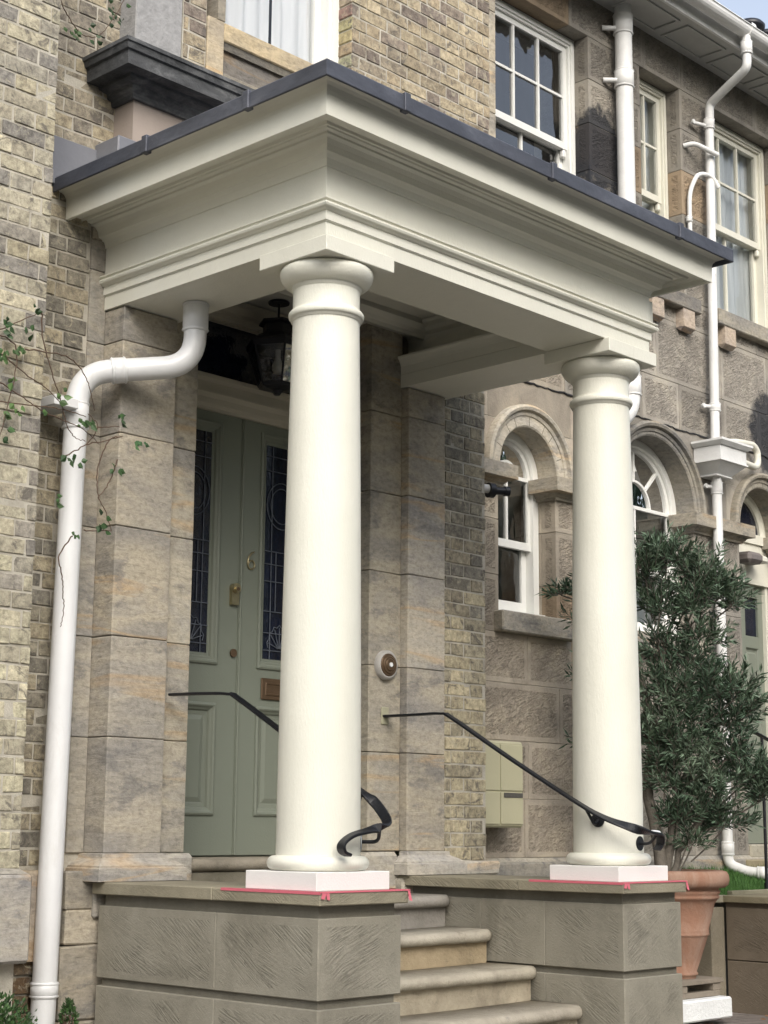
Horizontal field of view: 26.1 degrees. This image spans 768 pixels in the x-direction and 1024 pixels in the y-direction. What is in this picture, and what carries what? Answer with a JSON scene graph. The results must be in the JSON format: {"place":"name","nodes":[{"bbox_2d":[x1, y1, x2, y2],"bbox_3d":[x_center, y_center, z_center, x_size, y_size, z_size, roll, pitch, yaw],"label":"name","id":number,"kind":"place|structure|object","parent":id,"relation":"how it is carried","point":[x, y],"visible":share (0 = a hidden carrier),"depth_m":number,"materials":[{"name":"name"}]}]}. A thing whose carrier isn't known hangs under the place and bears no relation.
{"place":"outdoors","nodes":[
{"label":"outdoors","id":0,"kind":"place"},
{"bbox_2d":[394,893,581,1023],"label":"stone steps","id":1,"kind":"structure","parent":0,"point":[450,975],"depth_m":7.65,"materials":[{"name":"beige stone"}]},
{"bbox_2d":[687,1012,767,1023],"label":"pavement","id":2,"kind":"structure","parent":0,"point":[739,1018],"depth_m":9.85,"materials":[{"name":"stone"}]},
{"bbox_2d":[0,990,37,1023],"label":"shrub","id":3,"kind":"object","parent":2,"relation":"on","point":[6,1009],"visible":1,"depth_m":5.99,"materials":[{"name":"green plant"}]},
{"bbox_2d":[57,997,79,1023],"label":"shrub","id":4,"kind":"object","parent":2,"relation":"on","point":[69,1008],"visible":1,"depth_m":6.81,"materials":[{"name":"green plant"}]},
{"bbox_2d":[92,880,407,1023],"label":"pier wall","id":5,"kind":"structure","parent":2,"relation":"on","point":[186,952],"depth_m":6.49,"materials":[{"name":"grey stone"}]},
{"bbox_2d":[221,887,411,900],"bbox_3d":[-0.269,1.514,6.550,0.577,0.046,0.498,-10,-15,43],"label":"masking tape","id":6,"kind":"object","parent":5,"relation":"on","point":[327,893],"visible":0.92,"depth_m":6.37,"materials":[{"name":"paper"}]},
{"bbox_2d":[52,58,733,891],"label":"portico","id":7,"kind":"structure","parent":5,"relation":"on","point":[334,204],"depth_m":7.30,"materials":[{"name":"beige paint"}]},
{"bbox_2d":[246,299,292,395],"bbox_3d":[-0.550,-0.851,8.595,0.305,0.505,0.352,-10,-15,43],"label":"hanging lantern","id":8,"kind":"object","parent":7,"relation":"hanging from","point":[272,341],"visible":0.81,"depth_m":8.53,"materials":[{"name":"black metal"}]},
{"bbox_2d":[168,692,391,856],"bbox_3d":[-0.536,1.078,6.971,1.412,0.706,0.365,-10,-15,43],"label":"handrail","id":9,"kind":"object","parent":7,"relation":"attached to","point":[374,802],"visible":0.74,"depth_m":6.67,"materials":[{"name":"black metal"}]},
{"bbox_2d":[381,707,664,850],"bbox_3d":[0.609,1.290,8.127,1.552,0.717,0.270,-6,-12,30],"label":"handrail","id":10,"kind":"object","parent":7,"relation":"attached to","point":[597,819],"visible":1,"depth_m":7.84,"materials":[{"name":"black metal"}]},
{"bbox_2d":[398,874,685,1023],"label":"pier wall","id":11,"kind":"structure","parent":2,"relation":"on","point":[604,954],"depth_m":7.79,"materials":[{"name":"grey stone"}]},
{"bbox_2d":[529,879,688,889],"bbox_3d":[1.080,1.788,7.935,0.562,0.046,0.527,-10,-15,43],"label":"masking tape","id":12,"kind":"object","parent":11,"relation":"on","point":[588,882],"visible":0.92,"depth_m":7.75,"materials":[{"name":"paper"}]},
{"bbox_2d":[683,995,731,1023],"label":"white block","id":13,"kind":"object","parent":2,"relation":"on","point":[707,1008],"depth_m":9.51,"materials":[{"name":"white stone"}]},
{"bbox_2d":[682,975,723,999],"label":"timber boards","id":14,"kind":"object","parent":13,"relation":"on","point":[706,986],"visible":0.41,"depth_m":9.67,"materials":[{"name":"brown wood"}]},
{"bbox_2d":[668,869,729,978],"bbox_3d":[1.722,2.435,9.793,0.650,0.620,0.650,-10,-15,43],"label":"plant pot","id":15,"kind":"object","parent":14,"relation":"on","point":[697,900],"visible":0.46,"depth_m":9.61,"materials":[{"name":"ceramic"}]},
{"bbox_2d":[536,517,767,870],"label":"olive tree","id":16,"kind":"object","parent":15,"relation":"on","point":[663,759],"visible":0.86,"depth_m":9.94,"materials":[{"name":"green plant"}]},
{"bbox_2d":[687,889,767,1014],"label":"wall","id":17,"kind":"structure","parent":2,"relation":"on","point":[735,954],"depth_m":10.29,"materials":[{"name":"grey stone"}]},
{"bbox_2d":[671,864,767,894],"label":"turf","id":18,"kind":"structure","parent":17,"relation":"on","point":[738,880],"depth_m":11.27,"materials":[{"name":"green plant"}]},
{"bbox_2d":[689,718,767,888],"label":"neighbour handrail","id":19,"kind":"object","parent":18,"relation":"on","point":[762,737],"visible":0.41,"depth_m":11.20,"materials":[{"name":"black metal"}]},
{"bbox_2d":[716,0,767,28],"label":"sky","id":20,"kind":"structure","parent":0,"point":[758,9],"materials":[{"name":"blue"}]},
{"label":"ground","id":21,"kind":"structure","parent":0,"visible":0},
{"bbox_2d":[0,0,499,1023],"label":"brick house","id":22,"kind":"structure","parent":21,"relation":"on","point":[180,588],"depth_m":8.01,"materials":[{"name":"stone"}]},
{"bbox_2d":[0,0,149,626],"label":"creeper","id":23,"kind":"object","parent":22,"relation":"attached to","point":[85,424],"visible":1,"depth_m":7.06,"materials":[{"name":"green plant"}]},
{"bbox_2d":[29,300,209,1023],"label":"downpipe","id":24,"kind":"object","parent":22,"relation":"attached to","point":[45,983],"visible":0.97,"depth_m":7.20,"materials":[{"name":"plastic"}]},
{"bbox_2d":[162,408,288,856],"bbox_3d":[-0.742,0.598,8.471,0.104,2.300,1.290,-10,-15,43],"label":"front door","id":25,"kind":"structure","parent":22,"relation":"in","point":[240,483],"depth_m":8.44,"materials":[{"name":"green paint"}]},
{"bbox_2d":[225,0,338,63],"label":"sash window","id":26,"kind":"structure","parent":22,"relation":"in","point":[307,30],"depth_m":9.11,"materials":[{"name":"white paint"}]},
{"bbox_2d":[374,650,397,679],"bbox_3d":[0.021,0.804,8.692,0.053,0.156,0.156,-10,-15,43],"label":"doorbell","id":27,"kind":"object","parent":22,"relation":"attached to","point":[385,665],"depth_m":8.67,"materials":[{"name":"brown metal"}]},
{"bbox_2d":[484,482,510,497],"bbox_3d":[0.649,-0.125,9.737,0.202,0.090,0.090,6,-12,-27],"label":"security camera","id":28,"kind":"object","parent":22,"relation":"attached to","point":[492,490],"visible":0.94,"depth_m":9.71,"materials":[{"name":"black plastic"}]},
{"bbox_2d":[484,0,767,876],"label":"stone house","id":29,"kind":"structure","parent":21,"relation":"on","point":[555,98],"depth_m":11.91,"materials":[{"name":"stone"}]},
{"bbox_2d":[485,740,522,827],"bbox_3d":[0.617,1.612,9.798,0.192,0.505,0.455,-10,-15,43],"label":"meter box","id":30,"kind":"object","parent":29,"relation":"attached to","point":[504,793],"visible":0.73,"depth_m":9.76,"materials":[{"name":"beige plastic"}]},
{"bbox_2d":[485,744,522,823],"bbox_3d":[0.682,1.601,9.738,0.007,0.465,0.425,-10,-15,43],"label":"door panel","id":31,"kind":"structure","parent":30,"relation":"in","point":[501,774],"depth_m":9.75,"materials":[{"name":"beige plastic"}]},
{"bbox_2d":[498,432,544,615],"bbox_3d":[0.794,0.084,10.650,0.150,1.230,0.580,-10,-15,43],"label":"arched window","id":32,"kind":"structure","parent":29,"relation":"in","point":[515,451],"depth_m":10.78,"materials":[{"name":"white paint"}]},
{"bbox_2d":[495,0,575,175],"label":"sash window","id":33,"kind":"structure","parent":29,"relation":"in","point":[514,83],"depth_m":11.66,"materials":[{"name":"white paint"}]},
{"bbox_2d":[602,3,641,422],"bbox_3d":[1.636,-2.079,11.575,0.177,3.202,0.461,-10,-15,43],"label":"soil pipe","id":34,"kind":"object","parent":29,"relation":"attached to","point":[621,28],"visible":0.59,"depth_m":11.73,"materials":[{"name":"white paint"}]},
{"bbox_2d":[639,79,668,218],"bbox_3d":[1.921,-2.395,12.328,0.218,1.695,0.520,-10,-15,43],"label":"sash window","id":35,"kind":"structure","parent":29,"relation":"in","point":[654,175],"depth_m":12.49,"materials":[{"name":"beige paint"}]},
{"bbox_2d":[631,440,678,635],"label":"arched window","id":36,"kind":"structure","parent":29,"relation":"in","point":[652,490],"depth_m":11.91,"materials":[{"name":"white paint"}]},
{"bbox_2d":[683,141,718,156],"bbox_3d":[2.400,-2.746,12.510,0.298,0.088,0.070,3,-11,-15],"label":"overflow pipe","id":37,"kind":"object","parent":29,"relation":"attached to","point":[702,147],"visible":1,"depth_m":12.49,"materials":[{"name":"white paint"}]},
{"bbox_2d":[686,172,720,229],"bbox_3d":[2.402,-2.150,12.419,0.328,0.867,0.054,6,-12,-27],"label":"waste pipe","id":38,"kind":"object","parent":29,"relation":"attached to","point":[689,217],"visible":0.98,"depth_m":12.40,"materials":[{"name":"white paint"}]},
{"bbox_2d":[691,34,764,878],"bbox_3d":[2.568,-0.344,11.991,0.523,6.600,0.420,-10,-15,43],"label":"rainwater pipe","id":39,"kind":"object","parent":29,"relation":"attached to","point":[718,459],"visible":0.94,"depth_m":12.13,"materials":[{"name":"white paint"}]},
{"bbox_2d":[714,121,767,327],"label":"sash window","id":40,"kind":"structure","parent":29,"relation":"in","point":[742,284],"depth_m":13.39,"materials":[{"name":"beige paint"}]},
{"bbox_2d":[732,439,760,469],"bbox_3d":[2.687,-0.434,12.454,0.158,0.234,0.452,-7,-13,33],"label":"trap pipe","id":41,"kind":"object","parent":29,"relation":"attached to","point":[756,464],"visible":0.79,"depth_m":12.52,"materials":[{"name":"beige paint"}]},
{"bbox_2d":[739,551,767,565],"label":"wall light","id":42,"kind":"object","parent":29,"relation":"attached to","point":[749,558],"visible":0.92,"depth_m":12.46,"materials":[{"name":"plastic"}]},
{"bbox_2d":[739,495,767,866],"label":"side door","id":43,"kind":"structure","parent":29,"relation":"in","point":[754,622],"depth_m":12.74,"materials":[{"name":"beige paint"}]},
{"bbox_2d":[744,18,767,34],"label":"chimney","id":44,"kind":"object","parent":21,"relation":"on","point":[759,23],"visible":0.09,"depth_m":24.33,"materials":[{"name":"brick"}]}
]}

